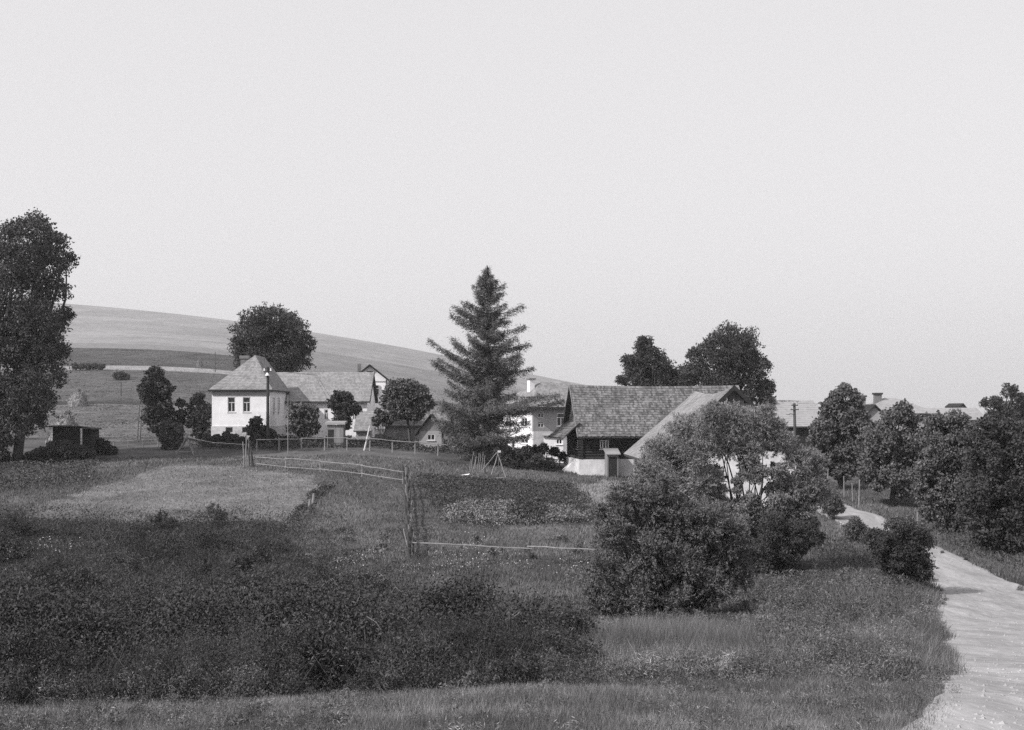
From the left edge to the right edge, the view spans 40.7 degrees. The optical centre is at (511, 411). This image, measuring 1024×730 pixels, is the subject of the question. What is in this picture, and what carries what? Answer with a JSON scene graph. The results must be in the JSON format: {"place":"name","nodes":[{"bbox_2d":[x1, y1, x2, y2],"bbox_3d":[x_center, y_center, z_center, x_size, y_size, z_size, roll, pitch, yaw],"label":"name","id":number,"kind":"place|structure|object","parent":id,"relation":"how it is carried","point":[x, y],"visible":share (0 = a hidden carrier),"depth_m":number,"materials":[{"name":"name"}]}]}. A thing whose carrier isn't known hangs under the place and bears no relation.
{"place":"outdoors","nodes":[
{"label":"outdoors","id":0,"kind":"place"},
{"bbox_2d":[0,302,1023,729],"bbox_3d":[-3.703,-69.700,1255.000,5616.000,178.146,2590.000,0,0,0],"label":"ground","id":1,"kind":"structure","parent":0,"point":[94,330],"depth_m":114.71,"materials":[{"name":"plant"}]},
{"bbox_2d":[0,421,11,462],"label":"dark bush","id":2,"kind":"object","parent":1,"relation":"on","point":[5,455],"visible":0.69,"depth_m":106.62,"materials":[{"name":"black plant"}]},
{"bbox_2d":[0,207,79,460],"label":"broadleaf tree","id":3,"kind":"object","parent":1,"relation":"on","point":[32,348],"visible":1,"depth_m":105.15,"materials":[{"name":"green plant"}]},
{"bbox_2d":[0,455,112,491],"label":"rough verge","id":4,"kind":"structure","parent":1,"relation":"on","point":[30,479],"depth_m":98.89,"materials":[{"name":"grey plant"}]},
{"bbox_2d":[0,564,118,664],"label":"bramble bush","id":5,"kind":"object","parent":1,"relation":"on","point":[17,603],"visible":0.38,"depth_m":15.02,"materials":[{"name":"grey plant"}]},
{"bbox_2d":[22,439,96,462],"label":"dark bush","id":6,"kind":"object","parent":1,"relation":"on","point":[64,449],"visible":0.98,"depth_m":106.56,"materials":[{"name":"black plant"}]},
{"bbox_2d":[45,409,81,443],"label":"haystack","id":7,"kind":"object","parent":1,"relation":"on","point":[67,417],"visible":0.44,"depth_m":121.54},
{"bbox_2d":[49,425,101,453],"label":"field shed","id":8,"kind":"structure","parent":1,"relation":"on","point":[71,433],"depth_m":112.00,"materials":[{"name":"black wood"}]},
{"bbox_2d":[67,387,89,406],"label":"haystack","id":9,"kind":"object","parent":1,"relation":"on","point":[78,398],"visible":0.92,"depth_m":207.60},
{"bbox_2d":[71,362,105,369],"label":"hedge","id":10,"kind":"object","parent":1,"relation":"on","point":[85,366],"visible":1,"depth_m":330.84,"materials":[{"name":"grey plant"}]},
{"bbox_2d":[0,576,191,667],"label":"bramble bush","id":11,"kind":"object","parent":1,"relation":"on","point":[119,623],"visible":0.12,"depth_m":15.39,"materials":[{"name":"grey plant"}]},
{"bbox_2d":[96,437,118,454],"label":"dark bush","id":12,"kind":"object","parent":1,"relation":"on","point":[105,447],"visible":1,"depth_m":113.94,"materials":[{"name":"black plant"}]},
{"bbox_2d":[80,439,158,447],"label":"rail fence","id":13,"kind":"object","parent":1,"relation":"on","point":[137,440],"visible":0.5,"depth_m":120.92,"materials":[{"name":"wood"}]},
{"bbox_2d":[112,370,129,379],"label":"hawthorn","id":14,"kind":"object","parent":1,"relation":"on","point":[120,375],"visible":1,"depth_m":293.66,"materials":[{"name":"grey plant"}]},
{"bbox_2d":[136,365,178,441],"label":"clipped looking tree","id":15,"kind":"object","parent":1,"relation":"on","point":[155,389],"visible":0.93,"depth_m":126.95,"materials":[{"name":"black plant"}]},
{"bbox_2d":[54,556,276,625],"bbox_3d":[-6.195,3.491,24.200,5.077,1.995,4.468,0,0,0],"label":"bramble bush","id":16,"kind":"object","parent":1,"relation":"on","point":[117,598],"visible":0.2,"depth_m":23.60,"materials":[{"name":"grey plant"}]},
{"bbox_2d":[158,419,185,449],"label":"flowering shrub","id":17,"kind":"object","parent":1,"relation":"on","point":[172,438],"visible":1,"depth_m":117.36,"materials":[{"name":"black plant"}]},
{"bbox_2d":[174,398,188,436],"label":"sapling","id":18,"kind":"object","parent":1,"relation":"on","point":[182,415],"visible":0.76,"depth_m":127.63,"materials":[{"name":"grey plant"}]},
{"bbox_2d":[175,433,195,454],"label":"pole trestle","id":19,"kind":"object","parent":1,"relation":"on","point":[192,450],"visible":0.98,"depth_m":113.76,"materials":[{"name":"wood"}]},
{"bbox_2d":[187,437,244,444],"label":"long rail","id":20,"kind":"object","parent":19,"relation":"attached to","point":[213,442],"visible":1,"depth_m":111.81,"materials":[{"name":"wood"}]},
{"bbox_2d":[184,392,211,440],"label":"fruit tree","id":21,"kind":"object","parent":1,"relation":"on","point":[198,417],"visible":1,"depth_m":127.35,"materials":[{"name":"grey plant"}]},
{"bbox_2d":[196,358,202,366],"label":"haystack","id":22,"kind":"object","parent":1,"relation":"on","point":[199,363],"visible":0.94,"depth_m":361.26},
{"bbox_2d":[92,554,346,671],"bbox_3d":[-3.457,2.470,16.048,3.582,1.576,2.772,0,0,-31],"label":"bramble bush","id":23,"kind":"object","parent":1,"relation":"on","point":[198,609],"visible":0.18,"depth_m":15.70,"materials":[{"name":"grey plant"}]},
{"bbox_2d":[203,430,245,444],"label":"garden shrub","id":24,"kind":"object","parent":1,"relation":"on","point":[229,437],"visible":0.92,"depth_m":120.20,"materials":[{"name":"black plant"}]},
{"bbox_2d":[242,432,253,467],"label":"pole cluster","id":25,"kind":"object","parent":1,"relation":"on","point":[249,452],"visible":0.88,"depth_m":102.16,"materials":[{"name":"grey wood"}]},
{"bbox_2d":[245,415,277,444],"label":"garden shrub","id":26,"kind":"object","parent":1,"relation":"on","point":[254,428],"visible":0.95,"depth_m":120.27,"materials":[{"name":"black plant"}]},
{"bbox_2d":[264,367,271,447],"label":"utility pole","id":27,"kind":"object","parent":1,"relation":"on","point":[267,375],"visible":0.92,"depth_m":119.89,"materials":[{"name":"grey wood"}]},
{"bbox_2d":[226,301,317,371],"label":"round crowned tree","id":28,"kind":"object","parent":1,"relation":"on","point":[266,334],"visible":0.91,"depth_m":152.99,"materials":[{"name":"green plant"}]},
{"bbox_2d":[0,348,543,455],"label":"field grass","id":29,"kind":"structure","parent":1,"relation":"on","point":[138,413],"depth_m":257.15,"materials":[{"name":"plant"}]},
{"bbox_2d":[287,420,287,453],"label":"clothes pole","id":30,"kind":"object","parent":1,"relation":"on","point":[287,436],"visible":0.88,"depth_m":113.55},
{"bbox_2d":[208,355,377,439],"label":"white house","id":31,"kind":"structure","parent":1,"relation":"on","point":[238,397],"depth_m":128.93,"materials":[{"name":"paint"}]},
{"bbox_2d":[227,397,235,412],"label":"window","id":32,"kind":"structure","parent":31,"relation":"in","point":[231,400],"depth_m":124.21,"materials":[{"name":"paint"}]},
{"bbox_2d":[242,397,250,412],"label":"window","id":33,"kind":"structure","parent":31,"relation":"in","point":[246,400],"depth_m":124.21,"materials":[{"name":"paint"}]},
{"bbox_2d":[324,409,327,419],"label":"window","id":34,"kind":"structure","parent":31,"relation":"in","point":[325,410],"depth_m":132.45,"materials":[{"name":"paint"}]},
{"bbox_2d":[5,531,587,607],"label":"wildflowers","id":35,"kind":"object","parent":1,"relation":"on","point":[373,557],"visible":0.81,"depth_m":62.12,"materials":[{"name":"white plant"}]},
{"bbox_2d":[284,402,322,441],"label":"garden shrub","id":36,"kind":"object","parent":1,"relation":"on","point":[302,417],"visible":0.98,"depth_m":124.24,"materials":[{"name":"grey plant"}]},
{"bbox_2d":[0,503,611,706],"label":"weed thicket","id":37,"kind":"object","parent":1,"relation":"on","point":[117,529],"visible":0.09,"depth_m":65.13,"materials":[{"name":"grey plant"}]},
{"bbox_2d":[0,641,613,707],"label":"edge weeds","id":38,"kind":"object","parent":1,"relation":"on","point":[187,679],"visible":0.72,"depth_m":12.77,"materials":[{"name":"grey plant"}]},
{"bbox_2d":[0,501,613,707],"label":"dry stalks","id":39,"kind":"object","parent":1,"relation":"on","point":[143,652],"visible":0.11,"depth_m":14.75,"materials":[{"name":"grey plant"}]},
{"bbox_2d":[279,481,335,531],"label":"boundary strip","id":40,"kind":"object","parent":1,"relation":"on","point":[326,487],"visible":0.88,"depth_m":82.60,"materials":[{"name":"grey plant"}]},
{"bbox_2d":[0,502,622,701],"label":"undergrowth","id":41,"kind":"object","parent":1,"relation":"on","point":[308,632],"visible":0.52,"depth_m":14.28,"materials":[{"name":"grey plant"}]},
{"bbox_2d":[189,434,453,452],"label":"garden growth","id":42,"kind":"object","parent":1,"relation":"on","point":[313,443],"visible":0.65,"depth_m":119.89,"materials":[{"name":"grey plant"}]},
{"bbox_2d":[247,455,403,483],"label":"pasture fence","id":43,"kind":"object","parent":1,"relation":"on","point":[319,460],"visible":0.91,"depth_m":99.06,"materials":[{"name":"wood"}]},
{"bbox_2d":[325,421,346,447],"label":"garden shed","id":44,"kind":"structure","parent":1,"relation":"on","point":[335,429],"depth_m":119.00,"materials":[{"name":"metal"}]},
{"bbox_2d":[328,429,333,447],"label":"door","id":45,"kind":"structure","parent":44,"relation":"in","point":[330,431],"depth_m":118.96,"materials":[{"name":"wood"}]},
{"bbox_2d":[324,390,362,429],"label":"fruit tree","id":46,"kind":"object","parent":1,"relation":"on","point":[344,405],"visible":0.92,"depth_m":121.15,"materials":[{"name":"grey plant"}]},
{"bbox_2d":[207,558,481,655],"bbox_3d":[-2.207,2.445,16.095,3.333,1.531,2.677,0,0,-24],"label":"bramble bush","id":47,"kind":"object","parent":1,"relation":"on","point":[355,616],"visible":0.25,"depth_m":15.80,"materials":[{"name":"grey plant"}]},
{"bbox_2d":[256,437,461,457],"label":"rail fence","id":48,"kind":"object","parent":1,"relation":"on","point":[347,438],"visible":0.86,"depth_m":116.51,"materials":[{"name":"wood"}]},
{"bbox_2d":[353,411,373,439],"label":"lean to","id":49,"kind":"object","parent":1,"relation":"on","point":[363,422],"visible":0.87,"depth_m":128.59,"materials":[{"name":"grey paint"}]},
{"bbox_2d":[363,425,369,450],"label":"slanted post","id":50,"kind":"object","parent":1,"relation":"on","point":[366,438],"visible":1,"depth_m":116.52,"materials":[{"name":"paint"}]},
{"bbox_2d":[358,364,388,428],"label":"gabled house","id":51,"kind":"structure","parent":1,"relation":"on","point":[381,381],"depth_m":160.07,"materials":[{"name":"paint"}]},
{"bbox_2d":[262,553,487,617],"bbox_3d":[-2.728,3.527,24.794,4.984,1.960,4.327,0,0,0],"label":"bramble bush","id":52,"kind":"object","parent":1,"relation":"on","point":[397,591],"visible":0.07,"depth_m":24.96,"materials":[{"name":"grey plant"}]},
{"bbox_2d":[371,407,393,440],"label":"bush","id":53,"kind":"object","parent":1,"relation":"on","point":[379,418],"visible":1,"depth_m":127.57,"materials":[{"name":"grey plant"}]},
{"bbox_2d":[377,377,437,442],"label":"fruit tree","id":54,"kind":"object","parent":1,"relation":"on","point":[407,399],"visible":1,"depth_m":124.94,"materials":[{"name":"grey plant"}]},
{"bbox_2d":[402,464,414,558],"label":"brush fence","id":55,"kind":"object","parent":1,"relation":"on","point":[407,513],"visible":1,"depth_m":78.22,"materials":[{"name":"grey plant"}]},
{"bbox_2d":[382,406,450,440],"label":"grey barn","id":56,"kind":"structure","parent":1,"relation":"on","point":[391,430],"depth_m":140.00,"materials":[{"name":"wood"}]},
{"bbox_2d":[414,414,445,450],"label":"hut","id":57,"kind":"object","parent":1,"relation":"on","point":[426,432],"visible":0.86,"depth_m":122.00,"materials":[{"name":"grey paint"}]},
{"bbox_2d":[426,434,435,440],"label":"window","id":58,"kind":"structure","parent":57,"relation":"in","point":[430,437],"depth_m":122.08,"materials":[{"name":"paint"}]},
{"bbox_2d":[279,520,637,621],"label":"meadow clumps","id":59,"kind":"object","parent":1,"relation":"on","point":[490,549],"visible":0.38,"depth_m":66.87,"materials":[{"name":"grey plant"}]},
{"bbox_2d":[373,561,578,641],"bbox_3d":[-0.726,2.563,16.998,3.067,1.446,2.557,0,0,0],"label":"bramble bush","id":60,"kind":"object","parent":1,"relation":"on","point":[452,594],"visible":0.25,"depth_m":16.85,"materials":[{"name":"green plant"}]},
{"bbox_2d":[469,452,484,472],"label":"bean poles","id":61,"kind":"object","parent":1,"relation":"on","point":[478,463],"visible":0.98,"depth_m":103.50,"materials":[{"name":"wood"}]},
{"bbox_2d":[0,662,960,729],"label":"verge tussocks","id":62,"kind":"object","parent":1,"relation":"on","point":[35,723],"visible":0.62,"depth_m":10.32,"materials":[{"name":"grey plant"}]},
{"bbox_2d":[482,450,506,477],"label":"pole tripod","id":63,"kind":"object","parent":1,"relation":"on","point":[498,452],"visible":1,"depth_m":102.06,"materials":[{"name":"paint"}]},
{"bbox_2d":[426,265,565,464],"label":"larch tree","id":64,"kind":"object","parent":1,"relation":"on","point":[485,413],"visible":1,"depth_m":112.61,"materials":[{"name":"grey plant"}]},
{"bbox_2d":[409,471,593,524],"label":"vegetable bed","id":65,"kind":"object","parent":1,"relation":"on","point":[557,491],"visible":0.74,"depth_m":92.47,"materials":[{"name":"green plant"}]},
{"bbox_2d":[410,537,596,559],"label":"fence","id":66,"kind":"object","parent":1,"relation":"on","point":[413,542],"visible":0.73,"depth_m":66.61,"materials":[{"name":"weathered wood"},{"name":"metal wire"}]},
{"bbox_2d":[0,454,1023,729],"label":"meadow grass","id":67,"kind":"structure","parent":1,"relation":"on","point":[648,632],"depth_m":19.26,"materials":[{"name":"plant"}]},
{"bbox_2d":[439,497,591,526],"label":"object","id":68,"kind":"object","parent":1,"relation":"on","point":[569,513],"visible":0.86,"depth_m":81.27,"materials":[{"name":"grey plant"}]},
{"bbox_2d":[505,496,546,524],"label":"dark crop","id":69,"kind":"object","parent":1,"relation":"on","point":[531,507],"visible":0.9,"depth_m":81.95,"materials":[{"name":"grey plant"}]},
{"bbox_2d":[496,443,556,469],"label":"dark bush","id":70,"kind":"object","parent":1,"relation":"on","point":[507,454],"visible":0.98,"depth_m":110.88,"materials":[{"name":"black plant"}]},
{"bbox_2d":[500,378,572,453],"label":"two storey house","id":71,"kind":"structure","parent":1,"relation":"on","point":[550,421],"depth_m":137.37,"materials":[{"name":"grey paint"}]},
{"bbox_2d":[538,412,543,417],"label":"window","id":72,"kind":"structure","parent":71,"relation":"in","point":[540,414],"depth_m":136.49,"materials":[{"name":"paint"}]},
{"bbox_2d":[556,413,563,426],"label":"window","id":73,"kind":"structure","parent":71,"relation":"in","point":[560,416],"depth_m":137.32,"materials":[{"name":"white paint"}]},
{"bbox_2d":[481,588,607,639],"bbox_3d":[0.243,2.993,19.020,2.551,1.170,2.274,0,0,0],"label":"bramble bush","id":74,"kind":"object","parent":1,"relation":"on","point":[572,615],"visible":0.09,"depth_m":18.95,"materials":[{"name":"grey plant"}]},
{"bbox_2d":[529,442,566,463],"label":"dark bush","id":75,"kind":"object","parent":1,"relation":"on","point":[555,452],"visible":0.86,"depth_m":116.73,"materials":[{"name":"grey plant"}]},
{"bbox_2d":[542,433,563,462],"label":"white outbuilding","id":76,"kind":"structure","parent":1,"relation":"on","point":[554,442],"depth_m":123.96,"materials":[{"name":"paint"}]},
{"bbox_2d":[555,439,562,444],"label":"window","id":77,"kind":"structure","parent":76,"relation":"in","point":[558,441],"depth_m":123.94,"materials":[{"name":"white paint"}]},
{"bbox_2d":[548,385,739,476],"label":"log house","id":78,"kind":"structure","parent":1,"relation":"on","point":[603,429],"depth_m":111.47,"materials":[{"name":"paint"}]},
{"bbox_2d":[599,440,608,449],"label":"window","id":79,"kind":"structure","parent":78,"relation":"in","point":[603,443],"depth_m":110.31,"materials":[{"name":"paint"}]},
{"bbox_2d":[615,335,681,385],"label":"spreading tree","id":80,"kind":"object","parent":1,"relation":"on","point":[660,370],"visible":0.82,"depth_m":148.08,"materials":[{"name":"grey plant"}]},
{"bbox_2d":[580,470,757,618],"bbox_3d":[4.211,3.748,37.077,4.869,4.390,3.419,0,0,0],"label":"willow shrub","id":81,"kind":"object","parent":1,"relation":"on","point":[683,567],"visible":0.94,"depth_m":36.16,"materials":[{"name":"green plant"}]},
{"bbox_2d":[623,385,796,506],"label":"old barn","id":82,"kind":"structure","parent":1,"relation":"on","point":[693,401],"depth_m":89.19,"materials":[{"name":"grey wood"}]},
{"bbox_2d":[556,606,886,681],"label":"pale tussocks","id":83,"kind":"object","parent":1,"relation":"on","point":[725,661],"visible":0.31,"depth_m":14.14,"materials":[{"name":"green plant"}]},
{"bbox_2d":[674,319,776,406],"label":"tall tree","id":84,"kind":"object","parent":1,"relation":"on","point":[730,354],"visible":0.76,"depth_m":145.78,"materials":[{"name":"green plant"}]},
{"bbox_2d":[628,399,833,573],"bbox_3d":[9.601,3.314,59.999,9.318,7.855,5.485,0,0,0],"label":"willow tree","id":85,"kind":"object","parent":1,"relation":"on","point":[691,445],"visible":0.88,"depth_m":58.42,"materials":[{"name":"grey plant"}]},
{"bbox_2d":[553,537,932,681],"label":"tall weeds","id":86,"kind":"object","parent":1,"relation":"on","point":[817,624],"visible":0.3,"depth_m":32.45,"materials":[{"name":"grey plant"}]},
{"bbox_2d":[590,562,944,670],"bbox_3d":[10.160,4.734,37.379,15.400,4.948,46.208,0,0,0],"label":"bank growth","id":87,"kind":"object","parent":1,"relation":"on","point":[875,617],"visible":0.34,"depth_m":24.71,"materials":[{"name":"grey plant"}]},
{"bbox_2d":[743,508,826,575],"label":"dark bush","id":88,"kind":"object","parent":1,"relation":"on","point":[783,556],"visible":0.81,"depth_m":57.22,"materials":[{"name":"black plant"}]},
{"bbox_2d":[786,403,798,445],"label":"utility pole","id":89,"kind":"object","parent":1,"relation":"on","point":[794,405],"visible":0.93,"depth_m":127.88,"materials":[{"name":"grey wood"}]},
{"bbox_2d":[769,400,819,450],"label":"pale roofed house","id":90,"kind":"structure","parent":1,"relation":"on","point":[807,411],"depth_m":144.23,"materials":[{"name":"metal"}]},
{"bbox_2d":[821,492,846,519],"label":"roadside bush","id":91,"kind":"object","parent":1,"relation":"on","point":[835,505],"visible":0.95,"depth_m":82.67,"materials":[{"name":"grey plant"}]},
{"bbox_2d":[805,382,876,489],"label":"roadside tree","id":92,"kind":"object","parent":1,"relation":"on","point":[832,438],"visible":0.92,"depth_m":102.73,"materials":[{"name":"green plant"}]},
{"bbox_2d":[841,516,868,540],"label":"roadside bush","id":93,"kind":"object","parent":1,"relation":"on","point":[856,526],"visible":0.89,"depth_m":73.33,"materials":[{"name":"grey plant"}]},
{"bbox_2d":[858,479,859,506],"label":"roadside stake","id":94,"kind":"object","parent":1,"relation":"on","point":[859,495],"visible":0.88,"depth_m":89.97,"materials":[{"name":"wood"}]},
{"bbox_2d":[859,404,883,461],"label":"house annexe","id":95,"kind":"structure","parent":1,"relation":"on","point":[874,410],"depth_m":126.00,"materials":[{"name":"grey paint"}]},
{"bbox_2d":[853,398,927,505],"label":"roadside tree","id":96,"kind":"object","parent":1,"relation":"on","point":[895,451],"visible":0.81,"depth_m":90.59,"materials":[{"name":"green plant"}]},
{"bbox_2d":[858,393,935,438],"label":"chimneyed house","id":97,"kind":"structure","parent":1,"relation":"on","point":[880,402],"depth_m":134.64,"materials":[{"name":"grey paint"}]},
{"bbox_2d":[859,514,938,586],"bbox_3d":[14.721,5.435,52.503,3.147,3.100,2.754,0,0,0],"label":"roadside bush","id":98,"kind":"object","parent":1,"relation":"on","point":[900,547],"visible":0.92,"depth_m":51.82,"materials":[{"name":"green plant"}]},
{"bbox_2d":[905,408,980,532],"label":"dense tree","id":99,"kind":"object","parent":1,"relation":"on","point":[936,471],"visible":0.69,"depth_m":77.89,"materials":[{"name":"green plant"}]},
{"bbox_2d":[927,408,983,428],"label":"long roofed house","id":100,"kind":"structure","parent":1,"relation":"on","point":[974,413],"depth_m":152.70,"materials":[{"name":"paint"}]},
{"bbox_2d":[945,403,966,407],"bbox_3d":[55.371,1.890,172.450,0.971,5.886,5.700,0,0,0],"label":"gabled house","id":101,"kind":"structure","parent":1,"relation":"on","point":[955,405],"depth_m":171.42,"materials":[{"name":"grey paint"}]},
{"bbox_2d":[913,520,1023,569],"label":"bank weeds","id":102,"kind":"object","parent":1,"relation":"on","point":[1000,550],"visible":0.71,"depth_m":70.29,"materials":[{"name":"grey plant"}]},
{"bbox_2d":[950,415,1023,554],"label":"dense tree","id":103,"kind":"object","parent":1,"relation":"on","point":[990,510],"visible":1,"depth_m":68.95,"materials":[{"name":"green plant"}]},
{"bbox_2d":[978,382,1023,423],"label":"tree","id":104,"kind":"object","parent":1,"relation":"on","point":[1002,408],"visible":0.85,"depth_m":143.44,"materials":[{"name":"grey plant"}]},
{"bbox_2d":[0,0,1023,417],"label":"sky","id":105,"kind":"structure","parent":0,"point":[841,181],"materials":[{"name":"white"}]},
{"bbox_2d":[807,498,1023,729],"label":"road","id":106,"kind":"structure","parent":0,"point":[999,590],"depth_m":28.22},
{"bbox_2d":[855,514,1023,729],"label":"road stones","id":107,"kind":"object","parent":106,"relation":"on","point":[983,715],"visible":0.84,"depth_m":12.50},
{"bbox_2d":[896,550,1023,691],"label":"road tufts","id":108,"kind":"object","parent":106,"relation":"on","point":[946,599],"visible":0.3,"depth_m":14.87,"materials":[{"name":"grey plant"}]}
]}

